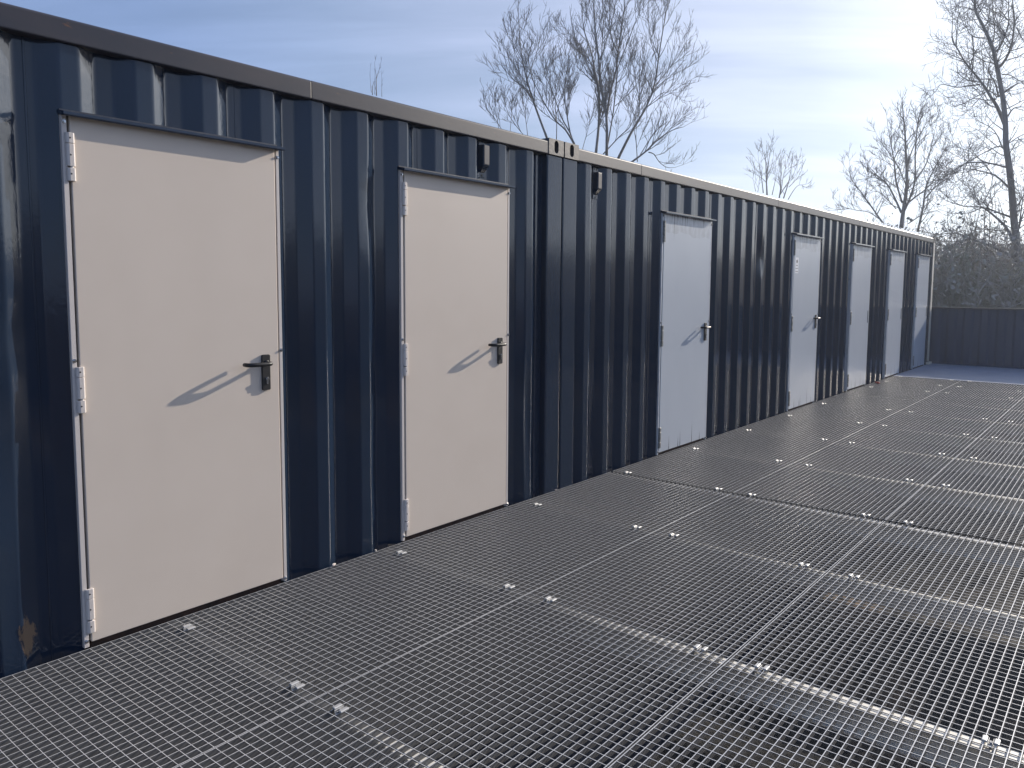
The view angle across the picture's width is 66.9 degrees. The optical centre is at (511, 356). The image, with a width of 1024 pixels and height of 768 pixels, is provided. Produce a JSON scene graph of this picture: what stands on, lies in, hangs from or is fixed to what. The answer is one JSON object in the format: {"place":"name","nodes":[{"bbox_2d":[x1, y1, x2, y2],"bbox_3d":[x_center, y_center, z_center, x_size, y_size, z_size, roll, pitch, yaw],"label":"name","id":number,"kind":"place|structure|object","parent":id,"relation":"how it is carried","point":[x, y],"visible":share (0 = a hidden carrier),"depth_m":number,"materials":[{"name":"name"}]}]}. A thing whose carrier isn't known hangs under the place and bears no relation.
{"place":"outdoors","nodes":[
{"label":"outdoors","id":0,"kind":"place"},
{"bbox_2d":[370,55,383,95],"bbox_3d":[-6.655,-13.872,38.359,0.650,1.998,0.626,-2,6,-25],"label":"bare tree","id":1,"kind":"object","parent":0,"point":[376,79],"visible":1,"depth_m":38.24,"materials":[{"name":"grey plant"}]},
{"bbox_2d":[0,0,1023,264],"label":"sky","id":2,"kind":"structure","parent":0,"point":[813,73],"materials":[{"name":"blue"}]},
{"bbox_2d":[475,0,587,143],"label":"bare tree","id":3,"kind":"object","parent":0,"point":[565,80],"visible":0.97,"depth_m":31.07,"materials":[{"name":"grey plant"}]},
{"bbox_2d":[549,0,712,171],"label":"bare tree","id":4,"kind":"object","parent":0,"point":[604,108],"visible":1,"depth_m":30.50,"materials":[{"name":"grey plant"}]},
{"bbox_2d":[745,130,814,199],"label":"bare tree","id":5,"kind":"object","parent":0,"point":[779,165],"visible":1,"depth_m":55.90,"materials":[{"name":"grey plant"}]},
{"bbox_2d":[646,428,1023,767],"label":"ground","id":6,"kind":"structure","parent":0,"point":[726,761],"depth_m":8.57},
{"bbox_2d":[479,74,604,148],"bbox_3d":[1.342,-5.958,35.707,5.876,14.069,1.802,0,5,-2],"label":"bare tree","id":7,"kind":"object","parent":6,"relation":"on","point":[505,102],"visible":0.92,"depth_m":35.16,"materials":[{"name":"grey plant"}]},
{"bbox_2d":[225,399,922,767],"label":"plinth","id":8,"kind":"structure","parent":6,"relation":"on","point":[657,733],"depth_m":6.72,"materials":[{"name":"grey paint"}]},
{"bbox_2d":[0,2,563,678],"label":"shipping container","id":9,"kind":"object","parent":8,"relation":"on","point":[260,328],"visible":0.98,"depth_m":3.45,"materials":[{"name":"metal"}]},
{"bbox_2d":[56,108,286,648],"bbox_3d":[-1.367,0.094,3.287,0.140,2.086,0.938,4,7,39],"label":"door","id":10,"kind":"structure","parent":9,"relation":"in","point":[172,235],"depth_m":3.22,"materials":[{"name":"beige paint"}]},
{"bbox_2d":[397,166,514,542],"bbox_3d":[-0.310,-0.015,4.586,0.140,2.086,0.938,4,7,39],"label":"door","id":11,"kind":"structure","parent":9,"relation":"in","point":[454,229],"depth_m":4.53,"materials":[{"name":"beige paint"}]},
{"bbox_2d":[558,142,934,488],"bbox_3d":[3.272,-0.544,10.868,2.518,2.786,12.216,4,7,39],"label":"shipping container","id":12,"kind":"object","parent":8,"relation":"on","point":[693,310],"visible":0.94,"depth_m":7.13,"materials":[{"name":"metal"}]},
{"bbox_2d":[656,210,716,455],"bbox_3d":[1.540,-0.207,6.859,0.140,2.086,0.964,4,7,39],"label":"door","id":13,"kind":"structure","parent":12,"relation":"in","point":[686,239],"depth_m":6.81,"materials":[{"name":"grey paint"}]},
{"bbox_2d":[786,232,823,411],"bbox_3d":[3.503,-0.410,9.271,0.140,2.086,0.964,4,7,39],"label":"door","id":14,"kind":"structure","parent":12,"relation":"in","point":[805,270],"depth_m":9.22,"materials":[{"name":"grey paint"}]},
{"bbox_2d":[843,242,874,391],"bbox_3d":[4.954,-0.562,11.079,0.108,2.086,0.964,4,7,39],"label":"door","id":15,"kind":"structure","parent":12,"relation":"in","point":[860,254],"depth_m":10.98,"materials":[{"name":"grey paint"}]},
{"bbox_2d":[882,249,907,378],"bbox_3d":[6.234,-0.695,12.651,0.108,2.086,0.964,4,7,39],"label":"door","id":16,"kind":"structure","parent":12,"relation":"in","point":[896,258],"depth_m":12.56,"materials":[{"name":"grey paint"}]},
{"bbox_2d":[910,253,931,368],"bbox_3d":[7.464,-0.822,14.163,0.108,2.086,0.964,4,7,39],"label":"door","id":17,"kind":"structure","parent":12,"relation":"in","point":[922,260],"depth_m":14.06,"materials":[{"name":"grey paint"}]},
{"bbox_2d":[299,383,1023,767],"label":"walkway frame","id":18,"kind":"object","parent":6,"relation":"on","point":[921,723],"visible":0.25,"depth_m":3.24,"materials":[{"name":"grey metal"}]},
{"bbox_2d":[0,472,731,767],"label":"grating panel","id":19,"kind":"object","parent":18,"relation":"on","point":[176,692],"visible":1,"depth_m":3.16,"materials":[{"name":"silver metal"}]},
{"bbox_2d":[175,494,883,767],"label":"grating panel","id":20,"kind":"object","parent":18,"relation":"on","point":[271,734],"visible":1,"depth_m":2.98,"materials":[{"name":"silver metal"}]},
{"bbox_2d":[613,393,920,494],"bbox_3d":[3.021,0.742,8.000,0.980,0.043,5.898,4,7,39],"label":"grating panel","id":21,"kind":"object","parent":18,"relation":"on","point":[732,461],"visible":0.99,"depth_m":7.05,"materials":[{"name":"silver metal"}]},
{"bbox_2d":[608,522,1023,767],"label":"grating panel","id":22,"kind":"object","parent":18,"relation":"on","point":[758,668],"visible":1,"depth_m":2.90,"materials":[{"name":"silver metal"}]},
{"bbox_2d":[734,401,1010,521],"bbox_3d":[3.785,0.801,7.383,0.980,0.043,5.898,4,7,39],"label":"grating panel","id":23,"kind":"object","parent":18,"relation":"on","point":[781,481],"visible":0.98,"depth_m":6.41,"materials":[{"name":"silver metal"}]},
{"bbox_2d":[842,376,958,400],"bbox_3d":[5.786,0.456,11.399,0.980,0.043,2.838,4,7,39],"label":"grating panel","id":24,"kind":"object","parent":18,"relation":"on","point":[907,388],"visible":0.99,"depth_m":11.20,"materials":[{"name":"silver metal"}]},
{"bbox_2d":[886,409,1023,546],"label":"grating panel","id":25,"kind":"object","parent":18,"relation":"on","point":[973,482],"visible":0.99,"depth_m":5.54,"materials":[{"name":"silver metal"}]},
{"bbox_2d":[894,363,1023,385],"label":"deck","id":26,"kind":"structure","parent":18,"relation":"on","point":[997,375],"depth_m":13.17,"materials":[{"name":"blue paint"}]},
{"bbox_2d":[929,307,1023,368],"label":"wall","id":27,"kind":"structure","parent":26,"relation":"on","point":[989,337],"depth_m":14.50,"materials":[{"name":"blue metal"}]},
{"bbox_2d":[921,381,1023,408],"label":"grating panel","id":28,"kind":"object","parent":18,"relation":"on","point":[955,395],"visible":0.98,"depth_m":10.59,"materials":[{"name":"silver metal"}]},
{"bbox_2d":[1011,397,1023,409],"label":"grating panel","id":29,"kind":"object","parent":18,"relation":"on","point":[1017,405],"visible":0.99,"depth_m":9.60,"materials":[{"name":"silver metal"}]},
{"bbox_2d":[841,201,1023,441],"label":"thicket","id":30,"kind":"object","parent":6,"relation":"on","point":[955,285],"visible":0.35,"depth_m":21.17,"materials":[{"name":"brown plant"}]},
{"bbox_2d":[907,0,1023,437],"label":"bare tree","id":31,"kind":"object","parent":6,"relation":"on","point":[1014,206],"visible":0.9,"depth_m":21.61,"materials":[{"name":"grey plant"}]},
{"bbox_2d":[822,88,974,231],"bbox_3d":[16.716,-8.524,33.369,5.568,6.326,3.567,4,7,39],"label":"bare tree","id":32,"kind":"object","parent":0,"point":[905,201],"visible":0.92,"depth_m":33.45,"materials":[{"name":"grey plant"}]}
]}

